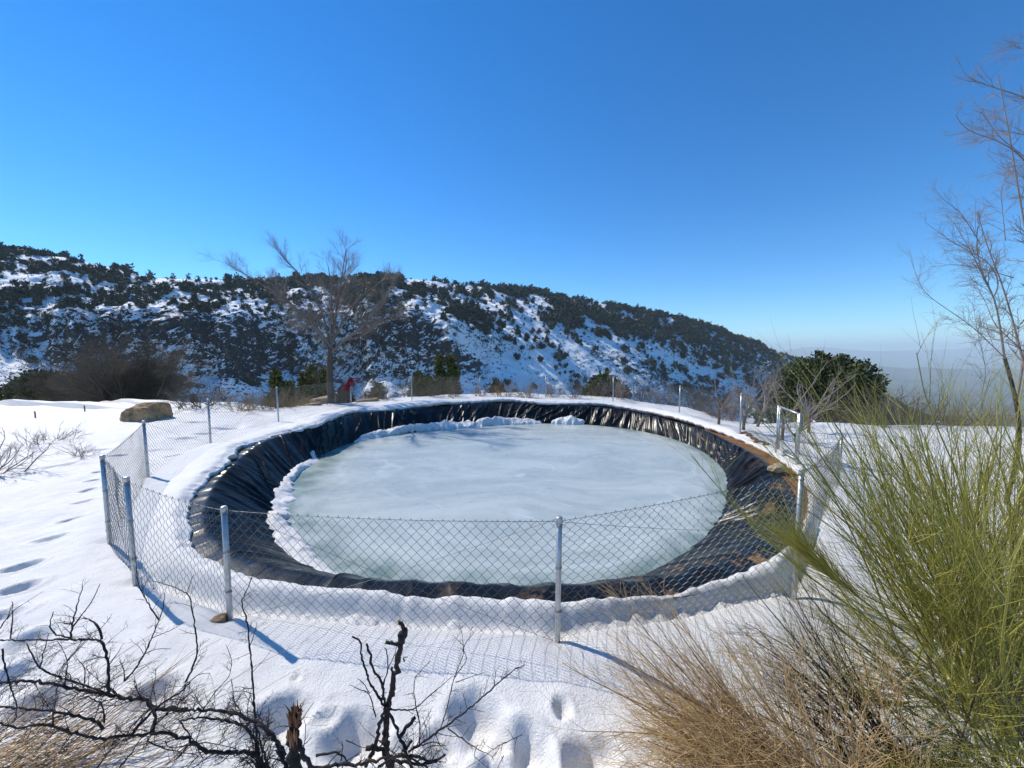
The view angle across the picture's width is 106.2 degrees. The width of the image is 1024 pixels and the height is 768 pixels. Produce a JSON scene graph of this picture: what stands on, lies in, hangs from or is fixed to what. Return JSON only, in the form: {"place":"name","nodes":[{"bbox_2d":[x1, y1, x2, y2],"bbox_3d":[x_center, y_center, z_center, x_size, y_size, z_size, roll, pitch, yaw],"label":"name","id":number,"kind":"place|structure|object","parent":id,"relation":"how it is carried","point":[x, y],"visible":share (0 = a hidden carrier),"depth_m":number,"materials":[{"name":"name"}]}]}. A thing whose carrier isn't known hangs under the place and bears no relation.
{"place":"outdoors","nodes":[
{"label":"outdoors","id":0,"kind":"place"},
{"bbox_2d":[0,253,943,424],"bbox_3d":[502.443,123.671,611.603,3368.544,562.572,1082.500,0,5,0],"label":"hillside","id":1,"kind":"structure","parent":0,"point":[263,351],"depth_m":253.87,"materials":[{"name":"snow"}]},
{"bbox_2d":[0,314,7,323],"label":"pine tree","id":2,"kind":"object","parent":1,"relation":"on","point":[2,318],"visible":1,"depth_m":185.63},
{"bbox_2d":[0,305,8,312],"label":"pine tree","id":3,"kind":"object","parent":1,"relation":"on","point":[3,308],"visible":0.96,"depth_m":188.93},
{"bbox_2d":[2,262,17,269],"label":"pine tree","id":4,"kind":"object","parent":1,"relation":"on","point":[7,266],"visible":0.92,"depth_m":234.48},
{"bbox_2d":[6,299,15,309],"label":"pine tree","id":5,"kind":"object","parent":1,"relation":"on","point":[11,304],"visible":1,"depth_m":189.07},
{"bbox_2d":[4,286,22,294],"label":"pine tree","id":6,"kind":"object","parent":1,"relation":"on","point":[14,289],"visible":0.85,"depth_m":200.78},
{"bbox_2d":[7,293,21,300],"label":"pine tree","id":7,"kind":"object","parent":1,"relation":"on","point":[16,296],"visible":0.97,"depth_m":196.32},
{"bbox_2d":[17,332,28,341],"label":"pine tree","id":8,"kind":"object","parent":1,"relation":"on","point":[23,336],"visible":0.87,"depth_m":184.13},
{"bbox_2d":[19,287,32,297],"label":"pine tree","id":9,"kind":"object","parent":1,"relation":"on","point":[25,293],"visible":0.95,"depth_m":202.94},
{"bbox_2d":[29,248,39,255],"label":"pine tree","id":10,"kind":"object","parent":1,"relation":"on","point":[35,251],"visible":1,"depth_m":282.43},
{"bbox_2d":[31,295,42,305],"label":"pine tree","id":11,"kind":"object","parent":1,"relation":"on","point":[34,298],"visible":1,"depth_m":200.69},
{"bbox_2d":[35,290,45,299],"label":"pine tree","id":12,"kind":"object","parent":1,"relation":"on","point":[40,295],"visible":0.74,"depth_m":205.99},
{"bbox_2d":[42,313,50,324],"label":"pine tree","id":13,"kind":"object","parent":1,"relation":"on","point":[45,319],"visible":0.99,"depth_m":187.38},
{"bbox_2d":[49,285,64,296],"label":"pine tree","id":14,"kind":"object","parent":1,"relation":"on","point":[54,289],"visible":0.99,"depth_m":211.19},
{"bbox_2d":[56,302,66,308],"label":"pine tree","id":15,"kind":"object","parent":1,"relation":"on","point":[61,306],"visible":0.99,"depth_m":191.26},
{"bbox_2d":[62,295,71,306],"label":"pine tree","id":16,"kind":"object","parent":1,"relation":"on","point":[66,300],"visible":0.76,"depth_m":196.30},
{"bbox_2d":[61,284,73,291],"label":"pine tree","id":17,"kind":"object","parent":1,"relation":"on","point":[68,286],"visible":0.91,"depth_m":217.17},
{"bbox_2d":[68,255,78,263],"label":"pine tree","id":18,"kind":"object","parent":1,"relation":"on","point":[73,259],"visible":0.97,"depth_m":277.63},
{"bbox_2d":[74,295,83,303],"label":"pine tree","id":19,"kind":"object","parent":1,"relation":"on","point":[78,299],"visible":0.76,"depth_m":201.07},
{"bbox_2d":[84,287,90,297],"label":"pine tree","id":20,"kind":"object","parent":1,"relation":"on","point":[88,293],"visible":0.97,"depth_m":222.32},
{"bbox_2d":[87,302,96,311],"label":"pine tree","id":21,"kind":"object","parent":1,"relation":"on","point":[91,306],"visible":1,"depth_m":199.36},
{"bbox_2d":[115,296,122,305],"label":"pine tree","id":22,"kind":"object","parent":1,"relation":"on","point":[118,299],"visible":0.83,"depth_m":217.07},
{"bbox_2d":[122,269,130,277],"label":"pine tree","id":23,"kind":"object","parent":1,"relation":"on","point":[126,273],"visible":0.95,"depth_m":294.99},
{"bbox_2d":[161,283,170,291],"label":"pine tree","id":24,"kind":"object","parent":1,"relation":"on","point":[165,285],"visible":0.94,"depth_m":247.24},
{"bbox_2d":[170,295,178,303],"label":"pine tree","id":25,"kind":"object","parent":1,"relation":"on","point":[174,300],"visible":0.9,"depth_m":215.44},
{"bbox_2d":[189,292,198,300],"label":"pine tree","id":26,"kind":"object","parent":1,"relation":"on","point":[193,297],"visible":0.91,"depth_m":228.96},
{"bbox_2d":[196,301,209,312],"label":"pine tree","id":27,"kind":"object","parent":1,"relation":"on","point":[204,306],"visible":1,"depth_m":208.39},
{"bbox_2d":[217,298,228,305],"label":"pine tree","id":28,"kind":"object","parent":1,"relation":"on","point":[222,301],"visible":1,"depth_m":223.79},
{"bbox_2d":[223,273,230,281],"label":"pine tree","id":29,"kind":"object","parent":1,"relation":"on","point":[227,278],"visible":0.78,"depth_m":330.00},
{"bbox_2d":[247,377,255,385],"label":"pine tree","id":30,"kind":"object","parent":1,"relation":"on","point":[250,382],"visible":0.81,"depth_m":205.62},
{"bbox_2d":[381,321,390,329],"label":"pine tree","id":31,"kind":"object","parent":1,"relation":"on","point":[386,325],"visible":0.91,"depth_m":255.96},
{"bbox_2d":[0,259,783,422],"bbox_3d":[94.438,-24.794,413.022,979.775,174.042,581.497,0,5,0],"label":"undergrowth","id":32,"kind":"object","parent":1,"relation":"on","point":[323,323],"visible":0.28,"depth_m":259.88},
{"bbox_2d":[0,241,929,424],"bbox_3d":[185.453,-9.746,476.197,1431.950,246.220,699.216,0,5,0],"label":"forest","id":33,"kind":"object","parent":1,"relation":"on","point":[627,325],"visible":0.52,"depth_m":402.17,"materials":[{"name":"plant"}]},
{"bbox_2d":[286,423,727,584],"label":"ice","id":34,"kind":"structure","parent":0,"point":[533,472],"depth_m":6.97,"materials":[{"name":"ice"}]},
{"bbox_2d":[266,457,338,573],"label":"snow bank","id":35,"kind":"structure","parent":34,"relation":"on","point":[282,499],"depth_m":5.83,"materials":[{"name":"snow"}]},
{"bbox_2d":[354,416,541,441],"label":"snow bank","id":36,"kind":"structure","parent":34,"relation":"on","point":[446,425],"depth_m":13.30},
{"bbox_2d":[551,415,584,424],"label":"snow bank","id":37,"kind":"structure","parent":34,"relation":"on","point":[570,419],"depth_m":14.24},
{"bbox_2d":[0,392,1023,767],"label":"snow ground","id":38,"kind":"structure","parent":0,"point":[56,550],"depth_m":3.02,"materials":[{"name":"snow"}]},
{"bbox_2d":[0,428,58,477],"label":"twig shrub","id":39,"kind":"object","parent":38,"relation":"on","point":[14,456],"visible":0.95,"depth_m":6.72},
{"bbox_2d":[0,427,63,450],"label":"twig shrub","id":40,"kind":"object","parent":38,"relation":"on","point":[26,441],"visible":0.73,"depth_m":8.13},
{"bbox_2d":[0,368,64,400],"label":"evergreen bush","id":41,"kind":"object","parent":38,"relation":"on","point":[6,396],"visible":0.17,"depth_m":23.30,"materials":[{"name":"grey plant"}]},
{"bbox_2d":[12,420,97,443],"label":"twig shrub","id":42,"kind":"object","parent":38,"relation":"on","point":[62,434],"visible":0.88,"depth_m":8.66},
{"bbox_2d":[0,354,126,401],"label":"bare bush","id":43,"kind":"object","parent":38,"relation":"on","point":[52,396],"visible":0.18,"depth_m":20.40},
{"bbox_2d":[49,437,97,457],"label":"twig shrub","id":44,"kind":"object","parent":38,"relation":"on","point":[84,451],"visible":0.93,"depth_m":7.55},
{"bbox_2d":[5,326,231,401],"bbox_3d":[-19.198,-0.515,19.432,7.288,4.887,7.456,0,5,0],"label":"bare bush","id":45,"kind":"object","parent":38,"relation":"on","point":[129,379],"visible":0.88,"depth_m":18.62,"materials":[{"name":"plant"}]},
{"bbox_2d":[0,554,287,767],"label":"thorn bush","id":46,"kind":"object","parent":38,"relation":"on","point":[256,752],"visible":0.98,"depth_m":1.85,"materials":[{"name":"brown plant"}]},
{"bbox_2d":[119,402,172,421],"bbox_3d":[-10.578,0.913,11.120,1.140,0.809,0.881,0,5,0],"label":"boulder","id":47,"kind":"object","parent":38,"relation":"on","point":[146,411],"visible":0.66,"depth_m":10.81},
{"bbox_2d":[0,626,307,767],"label":"dry grass","id":48,"kind":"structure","parent":38,"relation":"on","point":[70,761],"depth_m":2.02,"materials":[{"name":"plant"}]},
{"bbox_2d":[154,371,232,409],"bbox_3d":[-10.944,0.280,12.836,2.651,1.507,2.342,-2,5,-19],"label":"dry shrub","id":49,"kind":"object","parent":38,"relation":"on","point":[187,402],"visible":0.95,"depth_m":12.91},
{"bbox_2d":[210,613,226,622],"bbox_3d":[-2.376,1.919,3.119,0.115,0.083,0.088,-2,5,-18],"label":"rock","id":50,"kind":"object","parent":38,"relation":"on","point":[220,618],"visible":0.57,"depth_m":3.10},
{"bbox_2d":[195,380,259,405],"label":"dry shrub","id":51,"kind":"object","parent":38,"relation":"on","point":[216,393],"visible":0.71,"depth_m":13.95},
{"bbox_2d":[222,386,281,411],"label":"dry shrub","id":52,"kind":"object","parent":38,"relation":"on","point":[238,408],"visible":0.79,"depth_m":12.96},
{"bbox_2d":[219,384,290,409],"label":"dry shrub","id":53,"kind":"object","parent":38,"relation":"on","point":[264,403],"visible":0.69,"depth_m":13.26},
{"bbox_2d":[260,367,296,407],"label":"evergreen bush","id":54,"kind":"object","parent":38,"relation":"on","point":[276,378],"visible":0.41,"depth_m":18.44,"materials":[{"name":"green plant"}]},
{"bbox_2d":[259,381,310,408],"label":"dry shrub","id":55,"kind":"object","parent":38,"relation":"on","point":[290,405],"visible":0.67,"depth_m":14.02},
{"bbox_2d":[256,700,315,767],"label":"broken stump","id":56,"kind":"object","parent":38,"relation":"on","point":[294,756],"visible":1,"depth_m":1.72,"materials":[{"name":"wood"}]},
{"bbox_2d":[190,224,410,403],"bbox_3d":[-7.567,-2.488,15.431,7.126,7.701,4.740,0,5,0],"label":"bare tree","id":57,"kind":"object","parent":38,"relation":"on","point":[329,341],"visible":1,"depth_m":15.09,"materials":[{"name":"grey plant"}]},
{"bbox_2d":[292,392,315,406],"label":"dry shrub","id":58,"kind":"object","parent":38,"relation":"on","point":[302,400],"visible":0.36,"depth_m":15.83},
{"bbox_2d":[293,361,340,405],"bbox_3d":[-9.242,0.934,18.177,2.220,4.031,1.151,0,5,0],"label":"evergreen bush","id":59,"kind":"object","parent":38,"relation":"on","point":[307,379],"visible":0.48,"depth_m":17.89,"materials":[{"name":"green plant"}]},
{"bbox_2d":[310,395,335,403],"bbox_3d":[-7.529,0.718,15.410,0.893,0.504,0.718,0,5,0],"label":"boulder","id":60,"kind":"object","parent":38,"relation":"on","point":[313,400],"visible":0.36,"depth_m":15.14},
{"bbox_2d":[316,377,357,404],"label":"dry shrub","id":61,"kind":"object","parent":38,"relation":"on","point":[342,399],"visible":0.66,"depth_m":15.26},
{"bbox_2d":[337,383,356,402],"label":"evergreen bush","id":62,"kind":"object","parent":38,"relation":"on","point":[353,398],"visible":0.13,"depth_m":18.81,"materials":[{"name":"grey plant"}]},
{"bbox_2d":[355,397,377,402],"bbox_3d":[-6.072,0.687,16.124,0.955,0.227,0.494,0,5,-5],"label":"rock","id":63,"kind":"object","parent":38,"relation":"on","point":[368,399],"visible":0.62,"depth_m":15.93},
{"bbox_2d":[352,382,382,399],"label":"dry shrub","id":64,"kind":"object","parent":38,"relation":"on","point":[366,396],"visible":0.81,"depth_m":16.32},
{"bbox_2d":[370,381,388,398],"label":"evergreen bush","id":65,"kind":"object","parent":38,"relation":"on","point":[380,388],"visible":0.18,"depth_m":22.03,"materials":[{"name":"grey plant"}]},
{"bbox_2d":[368,382,399,399],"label":"dry shrub","id":66,"kind":"object","parent":38,"relation":"on","point":[385,394],"visible":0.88,"depth_m":16.57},
{"bbox_2d":[394,378,426,397],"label":"dry shrub","id":67,"kind":"object","parent":38,"relation":"on","point":[403,390],"visible":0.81,"depth_m":18.10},
{"bbox_2d":[315,618,525,767],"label":"pruned shrub","id":68,"kind":"object","parent":38,"relation":"on","point":[390,760],"visible":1,"depth_m":1.83,"materials":[{"name":"brown plant"}]},
{"bbox_2d":[407,368,433,396],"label":"evergreen bush","id":69,"kind":"object","parent":38,"relation":"on","point":[418,375],"visible":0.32,"depth_m":20.42,"materials":[{"name":"green plant"}]},
{"bbox_2d":[409,375,446,396],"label":"dry shrub","id":70,"kind":"object","parent":38,"relation":"on","point":[430,391],"visible":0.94,"depth_m":17.63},
{"bbox_2d":[431,352,463,405],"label":"evergreen bush","id":71,"kind":"object","parent":38,"relation":"on","point":[452,372],"visible":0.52,"depth_m":20.39,"materials":[{"name":"green plant"}]},
{"bbox_2d":[435,377,464,398],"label":"dry shrub","id":72,"kind":"object","parent":38,"relation":"on","point":[455,392],"visible":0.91,"depth_m":17.56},
{"bbox_2d":[99,375,843,642],"bbox_3d":[-0.489,0.876,10.283,12.931,1.546,14.923,0,5,0],"label":"chain link fence","id":73,"kind":"object","parent":38,"relation":"on","point":[128,501],"visible":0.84,"depth_m":3.26,"materials":[{"name":"metal"}]},
{"bbox_2d":[341,378,360,391],"bbox_3d":[-6.024,0.026,14.378,0.683,0.529,0.200,0,5,0],"label":"red cloth","id":74,"kind":"object","parent":73,"relation":"hanging from","point":[348,384],"visible":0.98,"depth_m":14.38,"materials":[{"name":"fabric"}]},
{"bbox_2d":[775,405,801,464],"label":"chain link gate","id":75,"kind":"structure","parent":73,"relation":"attached to","point":[778,428],"depth_m":7.86,"materials":[{"name":"metal"}]},
{"bbox_2d":[468,381,499,395],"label":"dry shrub","id":76,"kind":"object","parent":38,"relation":"on","point":[477,391],"visible":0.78,"depth_m":17.79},
{"bbox_2d":[488,376,505,392],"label":"evergreen bush","id":77,"kind":"object","parent":38,"relation":"on","point":[495,381],"visible":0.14,"depth_m":26.99,"materials":[{"name":"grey plant"}]},
{"bbox_2d":[485,376,532,396],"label":"dry shrub","id":78,"kind":"object","parent":38,"relation":"on","point":[498,394],"visible":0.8,"depth_m":17.29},
{"bbox_2d":[509,374,547,398],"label":"dry shrub","id":79,"kind":"object","parent":38,"relation":"on","point":[529,394],"visible":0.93,"depth_m":16.89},
{"bbox_2d":[541,377,564,396],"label":"dry shrub","id":80,"kind":"object","parent":38,"relation":"on","point":[550,392],"visible":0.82,"depth_m":17.65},
{"bbox_2d":[324,423,808,528],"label":"soil bank","id":81,"kind":"structure","parent":38,"relation":"on","point":[751,449],"depth_m":8.28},
{"bbox_2d":[188,402,796,601],"bbox_3d":[-0.178,1.592,9.334,11.398,0.783,12.405,0,5,0],"label":"pond liner","id":82,"kind":"object","parent":81,"relation":"on","point":[250,478],"visible":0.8,"depth_m":5.83,"materials":[{"name":"plastic"}]},
{"bbox_2d":[767,463,784,472],"bbox_3d":[4.957,1.578,7.197,0.371,0.165,0.186,-3,6,-27],"label":"rock","id":83,"kind":"object","parent":82,"relation":"on","point":[772,468],"visible":0.79,"depth_m":7.12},
{"bbox_2d":[558,374,590,398],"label":"dry shrub","id":84,"kind":"object","parent":38,"relation":"on","point":[573,396],"visible":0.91,"depth_m":16.81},
{"bbox_2d":[578,377,608,396],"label":"dry shrub","id":85,"kind":"object","parent":38,"relation":"on","point":[596,391],"visible":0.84,"depth_m":17.74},
{"bbox_2d":[581,367,631,410],"bbox_3d":[4.755,1.066,19.901,2.860,3.872,2.405,0,5,0],"label":"evergreen bush","id":86,"kind":"object","parent":38,"relation":"on","point":[596,380],"visible":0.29,"depth_m":19.29,"materials":[{"name":"green plant"}]},
{"bbox_2d":[602,369,636,399],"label":"dry shrub","id":87,"kind":"object","parent":38,"relation":"on","point":[621,390],"visible":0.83,"depth_m":16.84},
{"bbox_2d":[626,373,664,403],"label":"dry shrub","id":88,"kind":"object","parent":38,"relation":"on","point":[639,391],"visible":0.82,"depth_m":16.69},
{"bbox_2d":[642,381,681,404],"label":"dry shrub","id":89,"kind":"object","parent":38,"relation":"on","point":[656,400],"visible":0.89,"depth_m":16.13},
{"bbox_2d":[664,391,697,407],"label":"dry shrub","id":90,"kind":"object","parent":38,"relation":"on","point":[675,400],"visible":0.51,"depth_m":16.31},
{"bbox_2d":[669,379,720,412],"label":"dry shrub","id":91,"kind":"object","parent":38,"relation":"on","point":[699,395],"visible":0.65,"depth_m":15.41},
{"bbox_2d":[697,397,726,416],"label":"dry shrub","id":92,"kind":"object","parent":38,"relation":"on","point":[710,413],"visible":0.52,"depth_m":13.99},
{"bbox_2d":[698,384,757,421],"bbox_3d":[7.452,0.673,13.340,2.101,1.586,2.116,2,5,21],"label":"dry shrub","id":93,"kind":"object","parent":38,"relation":"on","point":[735,408],"visible":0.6,"depth_m":13.30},
{"bbox_2d":[704,372,751,423],"bbox_3d":[6.125,0.469,10.889,1.400,1.632,1.027,0,5,0],"label":"bare tree","id":94,"kind":"object","parent":38,"relation":"on","point":[721,408],"visible":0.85,"depth_m":10.95,"materials":[{"name":"brown plant"}]},
{"bbox_2d":[727,370,776,429],"bbox_3d":[6.580,0.455,10.601,1.062,1.893,1.082,-3,6,-33],"label":"bare tree","id":95,"kind":"object","parent":38,"relation":"on","point":[751,405],"visible":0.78,"depth_m":10.51,"materials":[{"name":"brown plant"}]},
{"bbox_2d":[514,557,992,767],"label":"dry broom","id":96,"kind":"object","parent":38,"relation":"on","point":[738,753],"visible":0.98,"depth_m":1.95,"materials":[{"name":"plant"}]},
{"bbox_2d":[722,372,784,426],"bbox_3d":[7.366,0.476,11.476,1.973,1.799,1.731,-5,7,-43],"label":"bare tree","id":97,"kind":"object","parent":38,"relation":"on","point":[765,405],"visible":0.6,"depth_m":11.38,"materials":[{"name":"brown plant"}]},
{"bbox_2d":[747,353,857,439],"bbox_3d":[7.107,0.405,9.484,2.518,2.361,1.544,2,5,26],"label":"fruit tree","id":98,"kind":"object","parent":38,"relation":"on","point":[771,406],"visible":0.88,"depth_m":9.76,"materials":[{"name":"brown plant"}]},
{"bbox_2d":[776,391,834,453],"bbox_3d":[6.003,0.870,7.968,0.909,1.463,1.308,2,5,20],"label":"fruit tree","id":99,"kind":"object","parent":38,"relation":"on","point":[805,416],"visible":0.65,"depth_m":7.88,"materials":[{"name":"brown plant"}]},
{"bbox_2d":[776,362,855,430],"bbox_3d":[8.230,0.393,10.583,1.039,2.066,1.700,-4,7,-41],"label":"fruit tree","id":100,"kind":"object","parent":38,"relation":"on","point":[828,399],"visible":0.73,"depth_m":10.40,"materials":[{"name":"brown plant"}]},
{"bbox_2d":[759,349,891,422],"bbox_3d":[20.399,0.984,25.729,7.348,6.637,5.662,0,5,0],"label":"evergreen tree","id":101,"kind":"object","parent":38,"relation":"on","point":[858,365],"visible":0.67,"depth_m":24.30,"materials":[{"name":"green plant"}]},
{"bbox_2d":[653,289,1023,747],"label":"green broom","id":102,"kind":"object","parent":38,"relation":"on","point":[967,518],"visible":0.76,"depth_m":2.35,"materials":[{"name":"plant"}]},
{"bbox_2d":[829,398,873,424],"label":"dry shrub","id":103,"kind":"object","parent":38,"relation":"on","point":[853,415],"visible":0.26,"depth_m":12.04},
{"bbox_2d":[702,541,1023,767],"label":"bare broom","id":104,"kind":"object","parent":38,"relation":"on","point":[872,723],"visible":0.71,"depth_m":2.12,"materials":[{"name":"brown plant"}]},
{"bbox_2d":[732,312,1023,663],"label":"green broom","id":105,"kind":"object","parent":38,"relation":"on","point":[980,489],"visible":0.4,"depth_m":2.90,"materials":[{"name":"plant"}]},
{"bbox_2d":[736,479,1023,767],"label":"green broom","id":106,"kind":"object","parent":38,"relation":"on","point":[1002,732],"visible":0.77,"depth_m":2.00,"materials":[{"name":"plant"}]},
{"bbox_2d":[820,375,945,426],"bbox_3d":[10.654,0.616,11.151,3.100,1.762,2.739,-3,6,-35],"label":"dry shrub","id":107,"kind":"object","parent":38,"relation":"on","point":[869,402],"visible":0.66,"depth_m":11.32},
{"bbox_2d":[828,722,1023,767],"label":"cushion shrub","id":108,"kind":"object","parent":38,"relation":"on","point":[937,756],"visible":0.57,"depth_m":1.83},
{"bbox_2d":[841,378,1010,429],"bbox_3d":[12.212,0.716,11.846,3.609,2.052,3.188,-1,5,-9],"label":"dry shrub","id":109,"kind":"object","parent":38,"relation":"on","point":[914,421],"visible":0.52,"depth_m":11.46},
{"bbox_2d":[886,400,965,425],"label":"dry shrub","id":110,"kind":"object","parent":38,"relation":"on","point":[920,418],"visible":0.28,"depth_m":11.53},
{"bbox_2d":[913,398,993,425],"bbox_3d":[13.304,0.887,11.526,1.703,1.276,1.691,0,5,3],"label":"dry shrub","id":111,"kind":"object","parent":38,"relation":"on","point":[957,416],"visible":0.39,"depth_m":11.32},
{"bbox_2d":[893,33,1023,503],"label":"bare tree","id":112,"kind":"object","parent":38,"relation":"on","point":[1014,328],"visible":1,"depth_m":5.64,"materials":[{"name":"brown plant"}]},
{"bbox_2d":[938,391,1023,427],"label":"dry shrub","id":113,"kind":"object","parent":38,"relation":"on","point":[989,411],"visible":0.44,"depth_m":11.24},
{"bbox_2d":[0,0,1023,350],"label":"sky","id":114,"kind":"structure","parent":0,"point":[743,167],"materials":[{"name":"blue"}]},
{"bbox_2d":[776,347,1023,426],"bbox_3d":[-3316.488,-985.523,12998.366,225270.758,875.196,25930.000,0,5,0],"label":"valley","id":115,"kind":"structure","parent":0,"point":[904,364],"depth_m":6509.99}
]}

